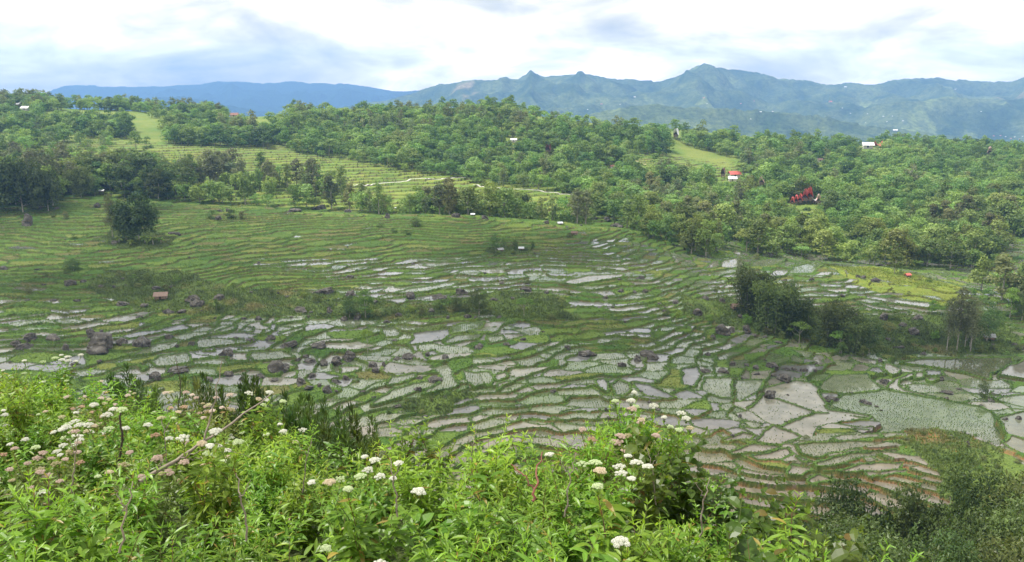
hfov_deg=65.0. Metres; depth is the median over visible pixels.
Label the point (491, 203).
broadleaf tree
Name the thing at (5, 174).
thicket tree
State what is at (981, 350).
bush
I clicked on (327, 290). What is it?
boulder
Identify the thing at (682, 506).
dusky leaved shrub
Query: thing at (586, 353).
boulder
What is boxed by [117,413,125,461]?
dead branch
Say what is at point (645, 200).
broadleaf tree
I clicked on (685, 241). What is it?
broadleaf tree
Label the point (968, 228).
broadleaf tree
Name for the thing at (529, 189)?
path
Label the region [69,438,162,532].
leafy weed
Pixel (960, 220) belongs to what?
broadleaf tree
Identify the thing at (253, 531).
leafy weed
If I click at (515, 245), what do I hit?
broadleaf tree
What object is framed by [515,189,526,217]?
broadleaf tree
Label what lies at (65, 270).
bush
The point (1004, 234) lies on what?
broadleaf tree
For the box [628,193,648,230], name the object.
broadleaf tree
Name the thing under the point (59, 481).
faded weed
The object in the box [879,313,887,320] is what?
boulder
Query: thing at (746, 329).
boulder
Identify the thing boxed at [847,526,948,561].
feathery tree
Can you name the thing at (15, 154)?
broadleaf tree
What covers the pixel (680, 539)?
leafy weed
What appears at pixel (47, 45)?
sky
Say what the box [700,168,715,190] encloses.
broadleaf tree
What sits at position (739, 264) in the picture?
slim tree
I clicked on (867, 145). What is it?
house
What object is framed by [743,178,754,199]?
broadleaf tree
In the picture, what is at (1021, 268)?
broadleaf tree
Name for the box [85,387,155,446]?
leafy weed
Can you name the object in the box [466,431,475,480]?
dead branch
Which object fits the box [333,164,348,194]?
broadleaf tree
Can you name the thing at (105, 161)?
broadleaf tree
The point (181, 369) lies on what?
boulder
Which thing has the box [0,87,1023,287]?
woodland
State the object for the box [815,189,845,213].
broadleaf tree
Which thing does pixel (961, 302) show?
slim tree
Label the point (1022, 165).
broadleaf tree
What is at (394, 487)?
dead branch
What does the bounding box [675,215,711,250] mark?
broadleaf tree
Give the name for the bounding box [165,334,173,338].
boulder
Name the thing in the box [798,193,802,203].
saddle roof house
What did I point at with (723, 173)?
saddle roof house
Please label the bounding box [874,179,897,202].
broadleaf tree
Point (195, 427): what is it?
leafy weed
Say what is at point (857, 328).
bamboo clump
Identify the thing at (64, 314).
bush
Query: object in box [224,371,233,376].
boulder
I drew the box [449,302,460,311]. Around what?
bush
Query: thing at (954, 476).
feathery tree
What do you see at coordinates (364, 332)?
umbrella tree
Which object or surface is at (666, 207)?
broadleaf tree
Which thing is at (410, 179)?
path
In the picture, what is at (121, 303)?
boulder
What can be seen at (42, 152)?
broadleaf tree
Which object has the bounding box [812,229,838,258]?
broadleaf tree
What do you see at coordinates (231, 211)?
bush
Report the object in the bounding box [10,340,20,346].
boulder
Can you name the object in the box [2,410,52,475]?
flowering weed
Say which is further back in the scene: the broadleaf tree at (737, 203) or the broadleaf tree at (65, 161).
the broadleaf tree at (65, 161)
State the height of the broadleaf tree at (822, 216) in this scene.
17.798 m
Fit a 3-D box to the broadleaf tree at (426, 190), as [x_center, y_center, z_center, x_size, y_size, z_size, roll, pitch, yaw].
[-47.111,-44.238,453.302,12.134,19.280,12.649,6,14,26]
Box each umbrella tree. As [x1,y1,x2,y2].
[361,329,373,353]
[516,298,534,309]
[787,321,812,340]
[828,330,854,352]
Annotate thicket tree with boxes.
[0,153,49,211]
[0,161,19,200]
[24,167,64,210]
[62,164,95,196]
[108,189,161,238]
[110,213,126,240]
[138,163,172,192]
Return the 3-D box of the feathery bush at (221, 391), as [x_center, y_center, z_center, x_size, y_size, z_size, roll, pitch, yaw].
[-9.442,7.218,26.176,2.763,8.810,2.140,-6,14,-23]
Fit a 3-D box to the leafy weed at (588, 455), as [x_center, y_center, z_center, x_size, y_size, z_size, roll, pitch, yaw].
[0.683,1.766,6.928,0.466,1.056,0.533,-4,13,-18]
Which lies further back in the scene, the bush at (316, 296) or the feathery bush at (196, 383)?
the bush at (316, 296)
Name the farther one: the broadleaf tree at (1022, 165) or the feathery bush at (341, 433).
the broadleaf tree at (1022, 165)
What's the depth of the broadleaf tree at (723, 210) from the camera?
411.34 m
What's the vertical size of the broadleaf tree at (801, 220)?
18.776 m
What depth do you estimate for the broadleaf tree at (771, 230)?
395.75 m
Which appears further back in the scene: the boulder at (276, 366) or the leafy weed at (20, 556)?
the boulder at (276, 366)
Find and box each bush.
[21,285,32,293]
[56,308,72,317]
[60,210,69,217]
[61,265,71,272]
[80,362,145,409]
[105,370,162,416]
[127,372,195,432]
[167,375,214,425]
[172,273,181,282]
[196,371,250,439]
[204,209,217,218]
[217,372,274,420]
[219,374,272,441]
[225,208,235,217]
[225,381,288,445]
[253,411,317,447]
[268,392,309,435]
[269,395,363,455]
[284,407,343,476]
[299,404,370,468]
[304,413,409,505]
[304,417,393,515]
[306,394,356,445]
[311,293,320,301]
[336,414,412,512]
[356,440,444,524]
[371,309,381,315]
[391,304,402,313]
[404,305,415,311]
[435,299,447,308]
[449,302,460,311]
[545,314,556,319]
[560,311,566,318]
[616,313,623,319]
[674,311,682,317]
[704,314,713,321]
[742,315,752,323]
[753,252,760,259]
[753,322,761,329]
[762,328,774,334]
[778,331,785,338]
[792,332,801,339]
[881,321,895,332]
[888,310,901,319]
[904,336,913,344]
[930,331,939,338]
[975,345,987,352]
[982,287,994,293]
[990,344,998,351]
[1012,344,1022,351]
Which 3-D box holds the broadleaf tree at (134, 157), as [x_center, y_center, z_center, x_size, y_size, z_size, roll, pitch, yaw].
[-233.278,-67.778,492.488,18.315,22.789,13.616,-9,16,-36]
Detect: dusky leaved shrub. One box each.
[598,421,676,556]
[642,426,714,556]
[698,465,751,555]
[717,488,793,561]
[736,497,810,561]
[743,478,819,561]
[798,523,841,561]
[801,505,874,561]
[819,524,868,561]
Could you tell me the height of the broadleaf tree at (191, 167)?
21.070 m
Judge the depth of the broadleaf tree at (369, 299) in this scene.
251.24 m
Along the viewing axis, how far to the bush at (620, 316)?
252.06 m
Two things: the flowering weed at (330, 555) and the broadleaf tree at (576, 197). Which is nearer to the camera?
the flowering weed at (330, 555)
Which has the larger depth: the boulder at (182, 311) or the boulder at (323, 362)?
the boulder at (182, 311)
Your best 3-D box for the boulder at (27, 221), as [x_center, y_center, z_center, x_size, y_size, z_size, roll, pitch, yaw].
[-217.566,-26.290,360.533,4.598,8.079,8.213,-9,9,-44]
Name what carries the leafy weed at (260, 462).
on the ground at (366, 172)
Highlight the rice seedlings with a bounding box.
[1,240,1017,509]
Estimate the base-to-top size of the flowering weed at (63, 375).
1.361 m
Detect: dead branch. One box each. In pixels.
[68,433,79,492]
[114,481,132,552]
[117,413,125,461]
[138,361,269,483]
[161,417,167,463]
[175,356,181,409]
[236,473,250,540]
[298,437,312,492]
[389,457,400,516]
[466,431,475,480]
[511,452,542,501]
[560,453,576,516]
[646,447,658,504]
[695,477,709,536]
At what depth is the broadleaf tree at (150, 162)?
494.40 m
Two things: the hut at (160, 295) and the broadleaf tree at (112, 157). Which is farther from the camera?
the broadleaf tree at (112, 157)
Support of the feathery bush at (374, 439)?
on the ground at (366, 172)
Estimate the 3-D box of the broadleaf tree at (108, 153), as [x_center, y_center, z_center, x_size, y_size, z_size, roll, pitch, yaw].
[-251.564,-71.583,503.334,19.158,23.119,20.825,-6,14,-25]
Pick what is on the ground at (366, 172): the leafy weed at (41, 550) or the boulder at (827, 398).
the leafy weed at (41, 550)
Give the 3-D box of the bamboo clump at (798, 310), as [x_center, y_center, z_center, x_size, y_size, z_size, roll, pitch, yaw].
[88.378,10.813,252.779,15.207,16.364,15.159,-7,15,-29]
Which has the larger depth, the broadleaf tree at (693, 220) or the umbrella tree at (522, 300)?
the broadleaf tree at (693, 220)
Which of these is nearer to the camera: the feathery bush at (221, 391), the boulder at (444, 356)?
the feathery bush at (221, 391)
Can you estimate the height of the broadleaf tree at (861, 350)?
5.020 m
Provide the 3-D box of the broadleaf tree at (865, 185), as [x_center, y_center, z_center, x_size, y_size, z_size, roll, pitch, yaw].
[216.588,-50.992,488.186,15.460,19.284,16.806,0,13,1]
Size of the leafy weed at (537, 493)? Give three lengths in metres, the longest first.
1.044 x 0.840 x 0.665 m
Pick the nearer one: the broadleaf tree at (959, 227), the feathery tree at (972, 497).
the feathery tree at (972, 497)
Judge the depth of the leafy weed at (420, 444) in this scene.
7.78 m
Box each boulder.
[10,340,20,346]
[14,342,33,350]
[21,213,32,226]
[23,332,36,341]
[46,333,59,340]
[62,343,68,350]
[64,279,76,286]
[86,328,94,337]
[86,332,113,354]
[93,202,100,207]
[116,301,129,305]
[116,338,127,345]
[132,336,150,347]
[149,371,160,380]
[162,309,174,313]
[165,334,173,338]
[167,366,188,373]
[176,309,185,313]
[184,295,199,301]
[190,300,204,306]
[213,294,223,299]
[218,348,233,356]
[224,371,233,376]
[254,373,264,379]
[265,335,275,340]
[267,360,289,372]
[280,340,297,347]
[287,208,301,212]
[294,306,306,312]
[296,377,305,386]
[304,358,315,362]
[304,385,313,389]
[311,204,325,209]
[311,341,325,348]
[313,287,334,294]
[320,360,327,365]
[322,385,331,393]
[331,358,342,365]
[332,379,340,383]
[340,316,347,320]
[341,350,356,362]
[342,375,349,380]
[346,290,355,297]
[353,313,360,319]
[368,361,377,366]
[372,367,378,372]
[402,353,415,359]
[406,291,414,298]
[414,387,421,391]
[428,375,442,382]
[432,293,446,299]
[442,354,448,358]
[451,213,459,217]
[455,288,468,295]
[475,343,483,349]
[520,286,531,291]
[578,350,596,356]
[610,223,623,227]
[617,362,626,366]
[639,349,658,360]
[692,308,702,315]
[700,368,709,372]
[715,324,731,335]
[718,368,728,373]
[743,325,750,333]
[764,390,775,398]
[766,362,778,370]
[776,373,790,382]
[823,395,832,402]
[858,399,867,404]
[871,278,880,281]
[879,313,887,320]
[879,379,889,383]
[908,327,919,334]
[912,314,922,319]
[939,390,953,394]
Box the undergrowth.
[0,391,741,561]
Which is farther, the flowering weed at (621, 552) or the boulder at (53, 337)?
the boulder at (53, 337)
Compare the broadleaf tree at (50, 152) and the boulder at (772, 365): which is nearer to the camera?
the boulder at (772, 365)
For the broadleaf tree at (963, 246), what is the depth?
364.69 m
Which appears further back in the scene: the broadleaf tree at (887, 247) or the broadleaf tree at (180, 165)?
the broadleaf tree at (180, 165)
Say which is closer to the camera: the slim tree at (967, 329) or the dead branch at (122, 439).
the dead branch at (122, 439)
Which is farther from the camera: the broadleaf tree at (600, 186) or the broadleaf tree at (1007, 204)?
the broadleaf tree at (600, 186)
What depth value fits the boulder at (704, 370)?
215.15 m
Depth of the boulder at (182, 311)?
249.63 m
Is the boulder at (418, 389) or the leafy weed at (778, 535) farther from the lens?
the boulder at (418, 389)
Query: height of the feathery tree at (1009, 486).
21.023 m
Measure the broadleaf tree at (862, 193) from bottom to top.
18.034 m
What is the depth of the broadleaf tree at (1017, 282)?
280.07 m
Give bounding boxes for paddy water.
[0,199,1023,525]
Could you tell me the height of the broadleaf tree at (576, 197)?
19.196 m
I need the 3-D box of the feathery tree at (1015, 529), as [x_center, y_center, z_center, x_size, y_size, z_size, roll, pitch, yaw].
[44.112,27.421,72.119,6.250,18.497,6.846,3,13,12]
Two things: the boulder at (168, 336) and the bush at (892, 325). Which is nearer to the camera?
the boulder at (168, 336)
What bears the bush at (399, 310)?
on the ground at (366, 172)
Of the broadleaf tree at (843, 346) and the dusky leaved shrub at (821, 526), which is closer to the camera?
the dusky leaved shrub at (821, 526)
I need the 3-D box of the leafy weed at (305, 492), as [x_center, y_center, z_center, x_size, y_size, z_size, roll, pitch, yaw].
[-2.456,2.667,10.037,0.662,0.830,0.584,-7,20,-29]
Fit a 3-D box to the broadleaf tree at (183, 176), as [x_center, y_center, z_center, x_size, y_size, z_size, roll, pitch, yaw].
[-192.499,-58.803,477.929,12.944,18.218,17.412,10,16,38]
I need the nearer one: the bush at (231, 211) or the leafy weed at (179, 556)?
the leafy weed at (179, 556)
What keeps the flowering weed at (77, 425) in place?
on the ground at (366, 172)
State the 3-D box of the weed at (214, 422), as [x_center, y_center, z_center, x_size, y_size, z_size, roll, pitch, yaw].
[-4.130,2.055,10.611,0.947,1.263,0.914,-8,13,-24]
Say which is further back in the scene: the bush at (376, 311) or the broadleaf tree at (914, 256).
the broadleaf tree at (914, 256)
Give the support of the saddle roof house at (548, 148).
on the ground at (366, 172)
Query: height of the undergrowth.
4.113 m
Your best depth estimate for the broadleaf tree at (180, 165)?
492.15 m
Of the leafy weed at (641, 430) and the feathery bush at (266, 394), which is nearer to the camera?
the leafy weed at (641, 430)
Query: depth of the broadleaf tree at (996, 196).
451.44 m
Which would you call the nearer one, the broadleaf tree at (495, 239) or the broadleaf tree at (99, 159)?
the broadleaf tree at (495, 239)
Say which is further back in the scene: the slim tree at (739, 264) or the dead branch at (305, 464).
the slim tree at (739, 264)
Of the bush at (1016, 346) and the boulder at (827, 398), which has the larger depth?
the bush at (1016, 346)
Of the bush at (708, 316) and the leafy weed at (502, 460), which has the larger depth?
the bush at (708, 316)
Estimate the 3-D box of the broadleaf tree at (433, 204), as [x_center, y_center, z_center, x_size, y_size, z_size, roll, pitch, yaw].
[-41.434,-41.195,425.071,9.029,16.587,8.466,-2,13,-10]
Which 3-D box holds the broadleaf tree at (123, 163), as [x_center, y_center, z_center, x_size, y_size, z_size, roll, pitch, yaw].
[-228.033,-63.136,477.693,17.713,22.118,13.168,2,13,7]
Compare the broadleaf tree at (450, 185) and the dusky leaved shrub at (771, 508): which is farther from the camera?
the broadleaf tree at (450, 185)
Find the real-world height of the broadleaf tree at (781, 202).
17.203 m
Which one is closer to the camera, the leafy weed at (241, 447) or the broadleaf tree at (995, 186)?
the leafy weed at (241, 447)
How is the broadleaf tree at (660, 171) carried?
on the ground at (366, 172)
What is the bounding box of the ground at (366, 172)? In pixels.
[0,106,1023,561]
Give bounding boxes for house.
[20,106,28,110]
[546,144,550,152]
[673,128,678,138]
[720,168,725,177]
[727,171,740,177]
[728,176,737,180]
[759,176,764,185]
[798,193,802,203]
[802,188,807,203]
[806,186,813,202]
[861,142,874,148]
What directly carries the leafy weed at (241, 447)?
on the ground at (366, 172)
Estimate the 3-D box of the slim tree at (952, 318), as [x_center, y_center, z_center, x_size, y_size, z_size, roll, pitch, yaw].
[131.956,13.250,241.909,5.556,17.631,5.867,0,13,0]
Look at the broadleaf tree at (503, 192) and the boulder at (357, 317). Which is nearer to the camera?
the boulder at (357, 317)
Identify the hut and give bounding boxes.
[153,292,168,301]
[730,303,739,309]
[983,334,996,340]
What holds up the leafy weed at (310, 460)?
on the ground at (366, 172)
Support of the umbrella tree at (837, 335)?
on the ground at (366, 172)
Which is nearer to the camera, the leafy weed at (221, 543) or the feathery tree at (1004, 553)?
the leafy weed at (221, 543)
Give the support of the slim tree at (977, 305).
on the ground at (366, 172)
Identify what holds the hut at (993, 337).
on the ground at (366, 172)
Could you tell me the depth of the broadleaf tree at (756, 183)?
530.38 m
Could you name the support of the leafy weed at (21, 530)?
on the ground at (366, 172)
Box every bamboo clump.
[726,263,782,319]
[748,276,804,334]
[774,289,815,339]
[812,297,861,350]
[834,312,880,355]
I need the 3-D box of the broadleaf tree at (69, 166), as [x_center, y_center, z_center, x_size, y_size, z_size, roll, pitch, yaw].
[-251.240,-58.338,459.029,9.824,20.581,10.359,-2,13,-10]
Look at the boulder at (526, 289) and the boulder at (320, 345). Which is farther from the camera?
the boulder at (526, 289)
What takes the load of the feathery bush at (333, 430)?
on the ground at (366, 172)
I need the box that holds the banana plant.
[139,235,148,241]
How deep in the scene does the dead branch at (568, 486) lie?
4.79 m
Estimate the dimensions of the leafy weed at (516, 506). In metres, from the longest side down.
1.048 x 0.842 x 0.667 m
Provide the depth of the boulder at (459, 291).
275.99 m
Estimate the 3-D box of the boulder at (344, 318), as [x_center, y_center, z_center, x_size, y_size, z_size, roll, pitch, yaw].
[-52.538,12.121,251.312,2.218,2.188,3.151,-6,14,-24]
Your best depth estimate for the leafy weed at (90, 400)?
12.23 m
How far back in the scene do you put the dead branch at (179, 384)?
11.09 m
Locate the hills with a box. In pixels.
[48,63,1023,145]
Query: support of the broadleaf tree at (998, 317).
on the ground at (366, 172)
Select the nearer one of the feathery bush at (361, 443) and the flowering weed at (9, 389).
the flowering weed at (9, 389)
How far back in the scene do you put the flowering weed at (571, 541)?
5.64 m
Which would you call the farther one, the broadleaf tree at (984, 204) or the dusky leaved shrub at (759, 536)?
the broadleaf tree at (984, 204)
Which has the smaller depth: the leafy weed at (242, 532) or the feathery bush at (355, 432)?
the leafy weed at (242, 532)
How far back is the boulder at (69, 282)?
269.16 m
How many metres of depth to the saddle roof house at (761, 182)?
589.22 m
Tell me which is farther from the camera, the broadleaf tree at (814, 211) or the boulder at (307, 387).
the broadleaf tree at (814, 211)
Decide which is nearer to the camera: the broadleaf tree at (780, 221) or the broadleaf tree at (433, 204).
the broadleaf tree at (780, 221)
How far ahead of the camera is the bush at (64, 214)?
372.47 m
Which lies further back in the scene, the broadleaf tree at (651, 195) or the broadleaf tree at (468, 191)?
the broadleaf tree at (651, 195)
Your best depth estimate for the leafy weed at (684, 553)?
5.04 m
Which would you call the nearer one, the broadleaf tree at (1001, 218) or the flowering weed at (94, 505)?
the flowering weed at (94, 505)
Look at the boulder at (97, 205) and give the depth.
397.96 m
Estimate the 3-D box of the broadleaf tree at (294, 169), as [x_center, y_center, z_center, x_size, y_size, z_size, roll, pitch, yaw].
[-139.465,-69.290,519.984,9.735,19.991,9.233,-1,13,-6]
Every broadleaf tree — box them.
[0,141,9,152]
[3,152,22,160]
[4,146,16,157]
[7,141,21,152]
[16,148,46,159]
[20,156,37,168]
[21,151,39,161]
[22,144,43,158]
[34,154,65,202]
[38,149,47,154]
[41,150,62,161]
[41,165,72,205]
[52,141,71,162]
[58,157,90,191]
[63,258,81,270]
[64,161,78,194]
[69,156,95,183]
[78,151,100,173]
[88,157,103,185]
[100,159,118,189]
[101,148,118,164]
[103,164,133,195]
[106,148,125,168]
[115,156,139,184]
[115,166,134,194]
[123,152,142,176]
[124,148,145,162]
[132,157,154,176]
[133,165,152,195]
[134,151,155,169]
[145,168,170,198]
[158,158,176,173]
[163,165,182,192]
[171,157,199,182]
[173,167,200,193]
[179,152,199,172]
[182,156,193,179]
[198,149,215,184]
[203,154,224,181]
[212,150,222,178]
[213,299,219,309]
[218,152,231,173]
[225,147,242,173]
[235,174,256,204]
[254,151,266,182]
[260,160,275,180]
[279,163,294,191]
[290,159,303,183]
[301,158,320,186]
[320,174,340,208]
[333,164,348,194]
[340,182,354,208]
[341,295,357,317]
[351,289,374,317]
[355,182,367,210]
[371,182,386,213]
[409,217,422,226]
[411,184,429,201]
[422,185,435,197]
[428,188,441,213]
[430,183,447,213]
[440,181,458,214]
[442,177,462,213]
[451,294,462,307]
[452,189,478,214]
[453,185,485,214]
[467,288,489,314]
[472,180,500,215]
[490,232,499,248]
[493,187,519,216]
[499,189,522,217]
[501,238,506,246]
[512,240,517,249]
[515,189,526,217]
[520,192,534,218]
[565,198,588,222]
[567,188,583,223]
[576,189,593,223]
[589,180,607,205]
[621,192,645,209]
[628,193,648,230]
[628,197,649,224]
[638,209,660,235]
[639,203,663,229]
[642,170,659,189]
[643,190,671,207]
[656,165,670,186]
[660,200,673,213]
[662,201,695,240]
[669,213,694,238]
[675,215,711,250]
[678,223,702,253]
[683,194,692,206]
[691,204,700,214]
[691,212,703,227]
[692,197,701,205]
[693,219,724,255]
[699,200,720,220]
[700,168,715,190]
[701,212,714,228]
[703,191,721,209]
[712,202,739,234]
[712,220,724,247]
[730,199,745,223]
[732,228,762,251]
[733,211,770,247]
[738,224,769,251]
[742,174,757,196]
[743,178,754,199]
[743,218,774,251]
[747,216,775,224]
[751,198,782,215]
[760,212,772,234]
[762,201,773,224]
[769,219,791,242]
[770,217,803,252]
[771,216,798,248]
[775,197,791,216]
[788,174,815,197]
[793,211,809,242]
[798,217,826,247]
[799,225,820,252]
[802,300,819,330]
[808,208,829,225]
[808,213,829,229]
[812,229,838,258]
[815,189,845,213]
[816,195,840,215]
[821,226,852,257]
[826,227,852,244]
[834,342,847,360]
[844,217,869,244]
[845,184,865,208]
[849,203,872,222]
[850,187,877,203]
[850,216,876,244]
[858,345,867,359]
[860,182,882,200]
[860,217,890,236]
[862,318,886,353]
[865,227,888,256]
[867,196,888,212]
[872,227,894,257]
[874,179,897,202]
[875,232,892,262]
[877,228,920,266]
[884,249,904,273]
[903,238,920,265]
[911,237,940,266]
[915,196,945,217]
[917,235,939,264]
[918,226,946,245]
[919,201,943,217]
[921,203,937,226]
[921,217,954,231]
[928,300,938,312]
[929,235,972,267]
[931,239,954,265]
[934,178,954,199]
[935,207,953,228]
[936,199,956,221]
[946,192,969,207]
[949,227,1000,267]
[949,234,970,261]
[951,223,978,252]
[953,193,979,223]
[954,217,969,232]
[955,219,973,238]
[957,313,991,347]
[963,185,979,196]
[966,254,997,289]
[967,195,992,219]
[968,225,1009,259]
[977,206,1017,221]
[977,301,1006,339]
[978,379,990,399]
[980,212,994,228]
[980,219,1020,253]
[985,182,1009,195]
[985,192,1006,216]
[986,199,1022,230]
[986,252,1022,299]
[991,213,1015,239]
[994,193,1021,220]
[1001,287,1022,317]
[1010,213,1023,229]
[1011,272,1023,298]
[1012,293,1023,319]
[1013,260,1023,283]
[1015,277,1023,304]
[1016,160,1023,177]
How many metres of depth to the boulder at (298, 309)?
258.07 m
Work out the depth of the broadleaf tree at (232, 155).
528.55 m
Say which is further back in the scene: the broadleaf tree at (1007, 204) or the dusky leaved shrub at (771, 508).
the broadleaf tree at (1007, 204)
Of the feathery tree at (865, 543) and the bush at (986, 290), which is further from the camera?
the bush at (986, 290)
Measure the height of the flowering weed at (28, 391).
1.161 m
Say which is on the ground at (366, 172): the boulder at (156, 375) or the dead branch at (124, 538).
the dead branch at (124, 538)
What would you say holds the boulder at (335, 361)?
in the paddy water
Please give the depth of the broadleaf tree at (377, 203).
408.88 m
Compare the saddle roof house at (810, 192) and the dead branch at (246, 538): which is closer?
the dead branch at (246, 538)
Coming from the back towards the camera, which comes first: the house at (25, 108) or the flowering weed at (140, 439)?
the house at (25, 108)
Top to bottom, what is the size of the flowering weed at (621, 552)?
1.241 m
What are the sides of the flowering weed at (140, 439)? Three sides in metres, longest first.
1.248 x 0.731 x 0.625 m
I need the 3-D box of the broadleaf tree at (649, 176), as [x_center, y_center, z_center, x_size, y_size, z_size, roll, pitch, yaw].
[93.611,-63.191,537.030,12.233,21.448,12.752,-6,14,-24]
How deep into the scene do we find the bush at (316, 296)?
269.24 m
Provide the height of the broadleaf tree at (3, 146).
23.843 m
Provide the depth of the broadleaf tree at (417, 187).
459.59 m
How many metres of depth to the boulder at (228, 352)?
215.03 m
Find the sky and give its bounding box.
[0,0,1023,93]
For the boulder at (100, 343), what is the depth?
216.19 m
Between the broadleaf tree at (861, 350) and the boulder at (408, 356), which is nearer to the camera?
the boulder at (408, 356)
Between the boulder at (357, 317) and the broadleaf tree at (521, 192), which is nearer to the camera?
the boulder at (357, 317)
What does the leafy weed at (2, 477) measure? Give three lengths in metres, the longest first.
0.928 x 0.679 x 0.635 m
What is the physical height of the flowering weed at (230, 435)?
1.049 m
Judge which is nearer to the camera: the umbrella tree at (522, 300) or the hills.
the umbrella tree at (522, 300)
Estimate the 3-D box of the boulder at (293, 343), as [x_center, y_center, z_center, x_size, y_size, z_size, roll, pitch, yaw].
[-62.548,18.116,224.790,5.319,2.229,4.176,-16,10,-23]
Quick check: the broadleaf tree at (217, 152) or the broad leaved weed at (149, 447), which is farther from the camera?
the broadleaf tree at (217, 152)
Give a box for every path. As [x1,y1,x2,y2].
[357,177,465,185]
[476,184,572,194]
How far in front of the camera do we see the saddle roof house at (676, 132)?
761.51 m
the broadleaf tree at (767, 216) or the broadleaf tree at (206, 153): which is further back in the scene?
the broadleaf tree at (206, 153)
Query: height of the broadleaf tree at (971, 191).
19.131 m
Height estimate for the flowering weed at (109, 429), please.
1.366 m
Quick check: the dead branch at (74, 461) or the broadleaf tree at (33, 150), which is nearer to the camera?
the dead branch at (74, 461)
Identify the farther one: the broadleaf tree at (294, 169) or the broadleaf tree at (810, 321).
the broadleaf tree at (294, 169)
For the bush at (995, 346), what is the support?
on the ground at (366, 172)
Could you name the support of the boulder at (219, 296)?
on the ground at (366, 172)
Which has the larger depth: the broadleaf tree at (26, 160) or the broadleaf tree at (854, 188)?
the broadleaf tree at (854, 188)
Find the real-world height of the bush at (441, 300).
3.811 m
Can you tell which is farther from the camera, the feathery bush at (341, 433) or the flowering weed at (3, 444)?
the feathery bush at (341, 433)
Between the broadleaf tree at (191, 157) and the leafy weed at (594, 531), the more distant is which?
the broadleaf tree at (191, 157)
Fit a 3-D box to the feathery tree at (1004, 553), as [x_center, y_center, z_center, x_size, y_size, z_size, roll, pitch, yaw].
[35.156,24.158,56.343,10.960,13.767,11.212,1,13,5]
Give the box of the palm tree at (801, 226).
[796,225,808,242]
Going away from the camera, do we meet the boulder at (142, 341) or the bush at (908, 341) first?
the boulder at (142, 341)
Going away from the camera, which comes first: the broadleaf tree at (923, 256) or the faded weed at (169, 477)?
the faded weed at (169, 477)
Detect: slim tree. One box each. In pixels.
[102,192,114,235]
[733,255,744,289]
[944,296,960,348]
[946,287,973,349]
[962,300,976,348]
[964,296,985,351]
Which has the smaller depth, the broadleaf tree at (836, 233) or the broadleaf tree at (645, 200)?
the broadleaf tree at (836, 233)
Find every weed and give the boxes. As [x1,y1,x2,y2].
[0,365,37,412]
[0,369,21,411]
[0,377,38,466]
[0,409,9,431]
[0,415,21,475]
[0,429,83,542]
[0,437,29,514]
[0,457,91,555]
[0,462,17,529]
[0,467,86,561]
[0,489,12,561]
[0,495,80,561]
[0,541,32,561]
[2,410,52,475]
[4,377,71,449]
[6,434,85,520]
[8,372,40,416]
[22,354,83,415]
[34,397,92,452]
[38,470,119,561]
[39,380,79,433]
[46,419,96,517]
[47,411,109,492]
[47,453,172,561]
[57,402,167,520]
[58,396,122,460]
[63,394,130,443]
[69,380,106,432]
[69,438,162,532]
[74,367,138,431]
[77,502,125,561]
[80,494,224,561]
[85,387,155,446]
[85,423,152,503]
[107,421,157,477]
[110,432,189,560]
[114,398,176,467]
[115,416,162,447]
[119,391,137,421]
[137,407,196,467]
[140,406,179,433]
[156,390,233,449]
[156,410,207,509]
[156,521,237,561]
[165,535,203,561]
[172,409,226,484]
[175,428,248,561]
[182,390,244,450]
[184,444,235,540]
[184,496,290,561]
[189,435,251,504]
[213,532,305,561]
[214,417,281,496]
[218,431,243,450]
[218,476,314,561]
[231,441,297,545]
[235,428,308,532]
[237,390,286,474]
[260,423,310,493]
[262,418,321,486]
[268,462,335,555]
[300,452,336,513]
[307,455,403,560]
[308,435,364,505]
[310,443,393,551]
[316,478,425,561]
[316,531,384,561]
[375,419,491,542]
[379,416,458,511]
[397,484,490,561]
[409,490,513,561]
[428,537,497,561]
[441,446,567,561]
[456,413,535,531]
[467,455,546,517]
[478,465,539,556]
[487,456,583,561]
[499,433,587,533]
[514,525,618,561]
[518,438,579,526]
[544,452,653,561]
[564,420,617,544]
[564,461,596,533]
[569,467,673,561]
[579,400,650,492]
[579,406,659,532]
[595,407,656,515]
[600,409,692,529]
[610,390,658,473]
[625,513,746,561]
[639,421,696,518]
[649,411,695,498]
[653,515,712,561]
[662,445,726,526]
[666,500,747,561]
[693,491,829,561]
[776,538,923,561]
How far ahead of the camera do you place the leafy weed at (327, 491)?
6.81 m
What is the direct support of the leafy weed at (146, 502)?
on the ground at (366, 172)
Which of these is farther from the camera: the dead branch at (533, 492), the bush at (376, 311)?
the bush at (376, 311)
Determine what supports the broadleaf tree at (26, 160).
on the ground at (366, 172)
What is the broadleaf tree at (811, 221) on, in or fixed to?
on the ground at (366, 172)
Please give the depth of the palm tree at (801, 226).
385.54 m
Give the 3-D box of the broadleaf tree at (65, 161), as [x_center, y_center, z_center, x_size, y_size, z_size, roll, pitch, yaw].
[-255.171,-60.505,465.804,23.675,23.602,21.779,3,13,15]
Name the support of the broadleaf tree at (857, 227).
on the ground at (366, 172)
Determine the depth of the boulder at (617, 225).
448.22 m
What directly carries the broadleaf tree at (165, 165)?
on the ground at (366, 172)
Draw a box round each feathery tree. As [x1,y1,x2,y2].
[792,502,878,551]
[794,471,890,545]
[807,506,921,561]
[828,527,888,561]
[831,489,910,543]
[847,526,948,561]
[883,478,932,546]
[887,514,933,561]
[896,474,975,559]
[920,519,998,561]
[922,492,1023,558]
[924,523,982,561]
[928,439,984,540]
[944,465,1023,544]
[947,529,1023,561]
[960,466,1023,547]
[984,490,1023,554]
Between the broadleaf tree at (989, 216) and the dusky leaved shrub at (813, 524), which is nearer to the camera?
the dusky leaved shrub at (813, 524)

